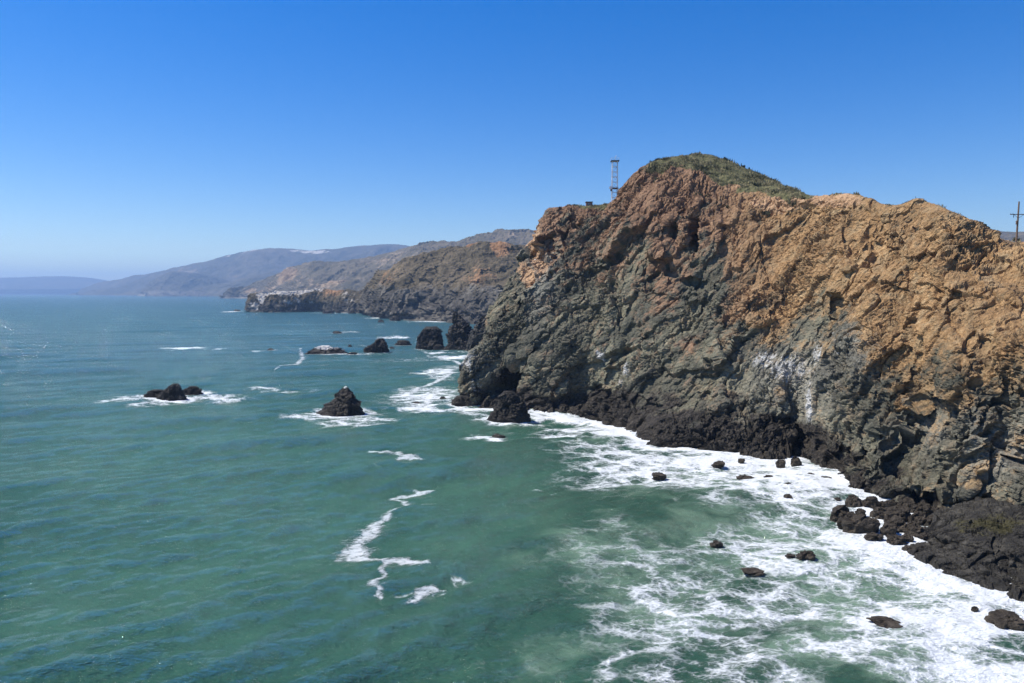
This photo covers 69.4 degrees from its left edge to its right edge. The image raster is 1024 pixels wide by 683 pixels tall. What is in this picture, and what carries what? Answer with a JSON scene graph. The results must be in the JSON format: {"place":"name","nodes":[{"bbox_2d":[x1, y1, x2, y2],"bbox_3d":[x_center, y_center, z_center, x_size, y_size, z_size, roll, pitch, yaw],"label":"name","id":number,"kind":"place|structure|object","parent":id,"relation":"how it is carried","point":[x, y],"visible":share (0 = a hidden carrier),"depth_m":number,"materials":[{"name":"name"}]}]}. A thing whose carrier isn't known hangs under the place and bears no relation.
{"place":"outdoors","nodes":[
{"label":"outdoors","id":0,"kind":"place"},
{"bbox_2d":[0,276,106,293],"bbox_3d":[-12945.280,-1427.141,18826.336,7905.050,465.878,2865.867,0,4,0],"label":"hills","id":1,"kind":"structure","parent":0,"point":[45,285],"depth_m":17796.94,"materials":[{"name":"blue"}]},
{"bbox_2d":[137,271,228,295],"bbox_3d":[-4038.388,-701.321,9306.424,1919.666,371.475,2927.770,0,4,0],"label":"hills","id":2,"kind":"structure","parent":0,"point":[175,283],"depth_m":9025.11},
{"bbox_2d":[69,244,408,295],"bbox_3d":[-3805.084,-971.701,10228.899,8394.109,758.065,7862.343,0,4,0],"label":"hills","id":3,"kind":"structure","parent":0,"point":[244,269],"depth_m":10040.27,"materials":[{"name":"stone"}]},
{"bbox_2d":[219,229,535,298],"bbox_3d":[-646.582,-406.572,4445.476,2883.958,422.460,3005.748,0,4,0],"label":"hills","id":4,"kind":"structure","parent":0,"point":[355,274],"depth_m":4049.02,"materials":[{"name":"stone"}]},
{"bbox_2d":[0,294,1023,682],"bbox_3d":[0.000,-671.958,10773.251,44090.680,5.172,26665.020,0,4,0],"label":"sea","id":5,"kind":"structure","parent":0,"point":[248,514],"depth_m":121.40,"materials":[{"name":"liquid"}]},
{"bbox_2d":[143,389,162,397],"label":"reef rock","id":6,"kind":"object","parent":5,"relation":"in","point":[154,393],"visible":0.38,"depth_m":280.90,"materials":[{"name":"grey stone"}]},
{"bbox_2d":[156,383,187,400],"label":"reef rock","id":7,"kind":"object","parent":5,"relation":"in","point":[173,392],"visible":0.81,"depth_m":275.46,"materials":[{"name":"grey stone"}]},
{"bbox_2d":[183,386,203,394],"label":"reef rock","id":8,"kind":"object","parent":5,"relation":"in","point":[192,390],"visible":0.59,"depth_m":287.61,"materials":[{"name":"grey stone"}]},
{"bbox_2d":[244,288,363,312],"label":"headland","id":9,"kind":"structure","parent":5,"relation":"in","point":[323,299],"depth_m":1528.23,"materials":[{"name":"grey stone"}]},
{"bbox_2d":[305,345,346,353],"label":"sea rock","id":10,"kind":"object","parent":5,"relation":"in","point":[325,349],"visible":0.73,"depth_m":483.18,"materials":[{"name":"grey stone"}]},
{"bbox_2d":[322,309,333,313],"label":"sea rock","id":11,"kind":"object","parent":5,"relation":"in","point":[327,311],"visible":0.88,"depth_m":1420.79,"materials":[{"name":"grey stone"}]},
{"bbox_2d":[316,386,364,416],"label":"sea stack","id":12,"kind":"object","parent":5,"relation":"in","point":[344,402],"visible":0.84,"depth_m":241.79,"materials":[{"name":"grey stone"}]},
{"bbox_2d":[348,309,355,313],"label":"sea rock","id":13,"kind":"object","parent":5,"relation":"in","point":[351,311],"visible":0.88,"depth_m":1420.41,"materials":[{"name":"grey stone"}]},
{"bbox_2d":[363,338,388,352],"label":"sea stack","id":14,"kind":"object","parent":5,"relation":"in","point":[379,345],"visible":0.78,"depth_m":485.71,"materials":[{"name":"grey stone"}]},
{"bbox_2d":[389,316,400,320],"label":"sea rock","id":15,"kind":"object","parent":5,"relation":"in","point":[394,318],"visible":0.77,"depth_m":1053.10,"materials":[{"name":"grey stone"}]},
{"bbox_2d":[394,340,411,345],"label":"sea rock","id":16,"kind":"object","parent":5,"relation":"in","point":[403,342],"visible":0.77,"depth_m":558.35,"materials":[{"name":"grey stone"}]},
{"bbox_2d":[415,326,443,349],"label":"sea stack","id":17,"kind":"object","parent":5,"relation":"in","point":[428,337],"visible":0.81,"depth_m":526.68,"materials":[{"name":"grey stone"}]},
{"bbox_2d":[433,344,443,349],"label":"sea rock","id":18,"kind":"object","parent":5,"relation":"in","point":[438,347],"visible":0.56,"depth_m":521.69,"materials":[{"name":"grey stone"}]},
{"bbox_2d":[356,241,523,324],"bbox_3d":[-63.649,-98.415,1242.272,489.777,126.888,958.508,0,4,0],"label":"headland","id":19,"kind":"structure","parent":5,"relation":"in","point":[468,282],"depth_m":1094.44,"materials":[{"name":"stone"}]},
{"bbox_2d":[443,311,472,349],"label":"sea stack","id":20,"kind":"object","parent":5,"relation":"in","point":[459,330],"visible":0.74,"depth_m":513.71,"materials":[{"name":"grey stone"}]},
{"bbox_2d":[451,395,476,406],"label":"sea rock","id":21,"kind":"object","parent":5,"relation":"in","point":[460,400],"visible":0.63,"depth_m":261.99,"materials":[{"name":"grey stone"}]},
{"bbox_2d":[465,313,486,350],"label":"sea stack","id":22,"kind":"object","parent":5,"relation":"in","point":[477,333],"visible":0.29,"depth_m":501.03,"materials":[{"name":"grey stone"}]},
{"bbox_2d":[492,433,504,437],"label":"boulder","id":23,"kind":"object","parent":5,"relation":"in","point":[496,435],"visible":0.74,"depth_m":204.18,"materials":[{"name":"grey stone"}]},
{"bbox_2d":[487,391,530,422],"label":"sea rock","id":24,"kind":"object","parent":5,"relation":"in","point":[510,406],"visible":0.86,"depth_m":231.70,"materials":[{"name":"grey stone"}]},
{"bbox_2d":[652,472,666,480],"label":"boulder","id":25,"kind":"object","parent":5,"relation":"in","point":[657,476],"visible":1,"depth_m":160.18,"materials":[{"name":"grey stone"}]},
{"bbox_2d":[709,540,722,547],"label":"boulder","id":26,"kind":"object","parent":5,"relation":"in","point":[715,544],"visible":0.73,"depth_m":116.25,"materials":[{"name":"grey stone"}]},
{"bbox_2d":[711,461,724,468],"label":"boulder","id":27,"kind":"object","parent":5,"relation":"in","point":[719,464],"visible":1,"depth_m":171.24,"materials":[{"name":"grey stone"}]},
{"bbox_2d":[457,154,1023,507],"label":"headland","id":28,"kind":"structure","parent":5,"relation":"in","point":[872,346],"depth_m":200.16,"materials":[{"name":"brown stone"}]},
{"bbox_2d":[585,201,592,205],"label":"hut","id":29,"kind":"object","parent":28,"relation":"on","point":[588,203],"visible":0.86,"depth_m":317.46,"materials":[{"name":"white paint"}]},
{"bbox_2d":[574,203,608,208],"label":"grass","id":30,"kind":"structure","parent":28,"relation":"on","point":[605,204],"depth_m":310.96,"materials":[{"name":"plant"}]},
{"bbox_2d":[644,153,805,216],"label":"scrub","id":31,"kind":"object","parent":28,"relation":"on","point":[706,168],"visible":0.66,"depth_m":262.93,"materials":[{"name":"green plant"}]},
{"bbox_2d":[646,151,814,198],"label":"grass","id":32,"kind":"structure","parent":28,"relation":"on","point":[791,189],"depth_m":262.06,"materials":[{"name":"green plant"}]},
{"bbox_2d":[886,499,897,506],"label":"boulder","id":33,"kind":"object","parent":28,"relation":"on","point":[893,503],"visible":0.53,"depth_m":137.81,"materials":[{"name":"grey stone"}]},
{"bbox_2d":[896,500,907,506],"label":"boulder","id":34,"kind":"object","parent":28,"relation":"on","point":[901,503],"visible":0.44,"depth_m":136.79,"materials":[{"name":"grey stone"}]},
{"bbox_2d":[907,502,922,512],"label":"boulder","id":35,"kind":"object","parent":28,"relation":"on","point":[913,506],"visible":0.56,"depth_m":135.50,"materials":[{"name":"grey stone"}]},
{"bbox_2d":[827,191,1020,241],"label":"grass","id":36,"kind":"structure","parent":28,"relation":"on","point":[853,193],"depth_m":194.96,"materials":[{"name":"plant"}]},
{"bbox_2d":[1010,201,1023,242],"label":"utility pole","id":37,"kind":"object","parent":28,"relation":"on","point":[1017,223],"visible":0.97,"depth_m":184.28,"materials":[{"name":"brown wood"}]},
{"bbox_2d":[738,458,744,463],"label":"boulder","id":38,"kind":"object","parent":5,"relation":"in","point":[741,461],"visible":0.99,"depth_m":175.09,"materials":[{"name":"grey stone"}]},
{"bbox_2d":[736,474,753,479],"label":"boulder","id":39,"kind":"object","parent":5,"relation":"in","point":[741,477],"visible":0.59,"depth_m":158.15,"materials":[{"name":"grey stone"}]},
{"bbox_2d":[741,567,764,575],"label":"boulder","id":40,"kind":"object","parent":5,"relation":"in","point":[755,571],"visible":1,"depth_m":105.54,"materials":[{"name":"grey stone"}]},
{"bbox_2d":[775,459,785,467],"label":"boulder","id":41,"kind":"object","parent":5,"relation":"in","point":[780,463],"visible":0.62,"depth_m":171.20,"materials":[{"name":"grey stone"}]},
{"bbox_2d":[783,494,796,498],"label":"boulder","id":42,"kind":"object","parent":5,"relation":"in","point":[787,496],"visible":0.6,"depth_m":142.59,"materials":[{"name":"grey stone"}]},
{"bbox_2d":[785,553,795,558],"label":"boulder","id":43,"kind":"object","parent":5,"relation":"in","point":[789,555],"visible":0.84,"depth_m":111.43,"materials":[{"name":"grey stone"}]},
{"bbox_2d":[790,456,801,466],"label":"boulder","id":44,"kind":"object","parent":5,"relation":"in","point":[795,461],"visible":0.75,"depth_m":172.66,"materials":[{"name":"grey stone"}]},
{"bbox_2d":[796,550,815,560],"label":"boulder","id":45,"kind":"object","parent":5,"relation":"in","point":[807,555],"visible":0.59,"depth_m":110.31,"materials":[{"name":"grey stone"}]},
{"bbox_2d":[836,516,843,529],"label":"boulder","id":46,"kind":"object","parent":5,"relation":"in","point":[839,525],"visible":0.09,"depth_m":127.29,"materials":[{"name":"grey stone"}]},
{"bbox_2d":[830,505,853,522],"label":"boulder","id":47,"kind":"object","parent":5,"relation":"in","point":[838,511],"visible":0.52,"depth_m":130.95,"materials":[{"name":"grey stone"}]},
{"bbox_2d":[845,494,863,506],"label":"boulder","id":48,"kind":"object","parent":5,"relation":"in","point":[852,500],"visible":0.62,"depth_m":138.84,"materials":[{"name":"grey stone"}]},
{"bbox_2d":[854,508,865,514],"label":"boulder","id":49,"kind":"object","parent":5,"relation":"in","point":[861,510],"visible":0.49,"depth_m":132.95,"materials":[{"name":"grey stone"}]},
{"bbox_2d":[841,511,879,533],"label":"boulder","id":50,"kind":"object","parent":5,"relation":"in","point":[856,523],"visible":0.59,"depth_m":123.44,"materials":[{"name":"grey stone"}]},
{"bbox_2d":[861,496,879,508],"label":"boulder","id":51,"kind":"object","parent":5,"relation":"in","point":[872,502],"visible":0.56,"depth_m":137.77,"materials":[{"name":"grey stone"}]},
{"bbox_2d":[863,532,883,540],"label":"boulder","id":52,"kind":"object","parent":5,"relation":"in","point":[872,536],"visible":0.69,"depth_m":119.46,"materials":[{"name":"grey stone"}]},
{"bbox_2d":[869,507,888,519],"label":"boulder","id":53,"kind":"object","parent":5,"relation":"in","point":[877,513],"visible":0.61,"depth_m":131.29,"materials":[{"name":"grey stone"}]},
{"bbox_2d":[866,616,902,628],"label":"boulder","id":54,"kind":"object","parent":5,"relation":"in","point":[885,621],"visible":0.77,"depth_m":88.80,"materials":[{"name":"grey stone"}]},
{"bbox_2d":[880,501,890,507],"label":"boulder","id":55,"kind":"object","parent":5,"relation":"in","point":[884,504],"visible":0.55,"depth_m":137.70,"materials":[{"name":"grey stone"}]},
{"bbox_2d":[880,523,896,535],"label":"boulder","id":56,"kind":"object","parent":5,"relation":"in","point":[888,529],"visible":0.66,"depth_m":122.44,"materials":[{"name":"grey stone"}]},
{"bbox_2d":[885,515,906,532],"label":"boulder","id":57,"kind":"object","parent":5,"relation":"in","point":[899,522],"visible":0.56,"depth_m":124.04,"materials":[{"name":"grey stone"}]},
{"bbox_2d":[884,505,910,521],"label":"boulder","id":58,"kind":"object","parent":5,"relation":"in","point":[903,512],"visible":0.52,"depth_m":130.20,"materials":[{"name":"grey stone"}]},
{"bbox_2d":[907,521,917,525],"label":"boulder","id":59,"kind":"object","parent":5,"relation":"in","point":[911,523],"visible":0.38,"depth_m":125.75,"materials":[{"name":"grey stone"}]},
{"bbox_2d":[902,524,925,535],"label":"boulder","id":60,"kind":"object","parent":5,"relation":"in","point":[913,530],"visible":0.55,"depth_m":121.97,"materials":[{"name":"grey stone"}]},
{"bbox_2d":[908,511,926,525],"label":"boulder","id":61,"kind":"object","parent":5,"relation":"in","point":[918,517],"visible":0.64,"depth_m":128.51,"materials":[{"name":"grey stone"}]},
{"bbox_2d":[907,496,1023,601],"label":"rock ledge","id":62,"kind":"object","parent":5,"relation":"in","point":[979,541],"visible":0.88,"depth_m":111.72,"materials":[{"name":"grey stone"}]},
{"bbox_2d":[886,534,907,544],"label":"boulder","id":63,"kind":"object","parent":62,"relation":"on","point":[895,539],"visible":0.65,"depth_m":117.59,"materials":[{"name":"grey stone"}]},
{"bbox_2d":[901,545,911,550],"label":"boulder","id":64,"kind":"object","parent":62,"relation":"on","point":[906,547],"visible":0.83,"depth_m":114.84,"materials":[{"name":"grey stone"}]},
{"bbox_2d":[901,533,913,541],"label":"boulder","id":65,"kind":"object","parent":62,"relation":"on","point":[909,538],"visible":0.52,"depth_m":118.50,"materials":[{"name":"grey stone"}]},
{"bbox_2d":[914,532,928,539],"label":"boulder","id":66,"kind":"object","parent":62,"relation":"on","point":[923,536],"visible":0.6,"depth_m":119.55,"materials":[{"name":"grey stone"}]},
{"bbox_2d":[923,504,934,516],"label":"boulder","id":67,"kind":"object","parent":62,"relation":"on","point":[928,509],"visible":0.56,"depth_m":133.44,"materials":[{"name":"grey stone"}]},
{"bbox_2d":[925,515,933,524],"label":"boulder","id":68,"kind":"object","parent":62,"relation":"on","point":[929,519],"visible":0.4,"depth_m":127.28,"materials":[{"name":"grey stone"}]},
{"bbox_2d":[971,606,978,611],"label":"boulder","id":69,"kind":"object","parent":5,"relation":"in","point":[974,609],"visible":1,"depth_m":92.91,"materials":[{"name":"grey stone"}]},
{"bbox_2d":[984,609,1023,630],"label":"boulder","id":70,"kind":"object","parent":5,"relation":"in","point":[1003,619],"visible":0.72,"depth_m":89.08,"materials":[{"name":"grey stone"}]},
{"bbox_2d":[0,0,1023,280],"label":"sky","id":71,"kind":"structure","parent":0,"point":[138,137],"materials":[{"name":"blue"}]},
{"bbox_2d":[609,155,619,201],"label":"lattice tower","id":72,"kind":"structure","parent":0,"point":[611,187],"depth_m":297.37,"materials":[{"name":"metal"}]},
{"bbox_2d":[1000,231,1023,241],"bbox_3d":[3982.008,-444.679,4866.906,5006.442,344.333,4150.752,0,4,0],"label":"hills","id":73,"kind":"structure","parent":0,"point":[1010,236],"depth_m":3449.47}
]}

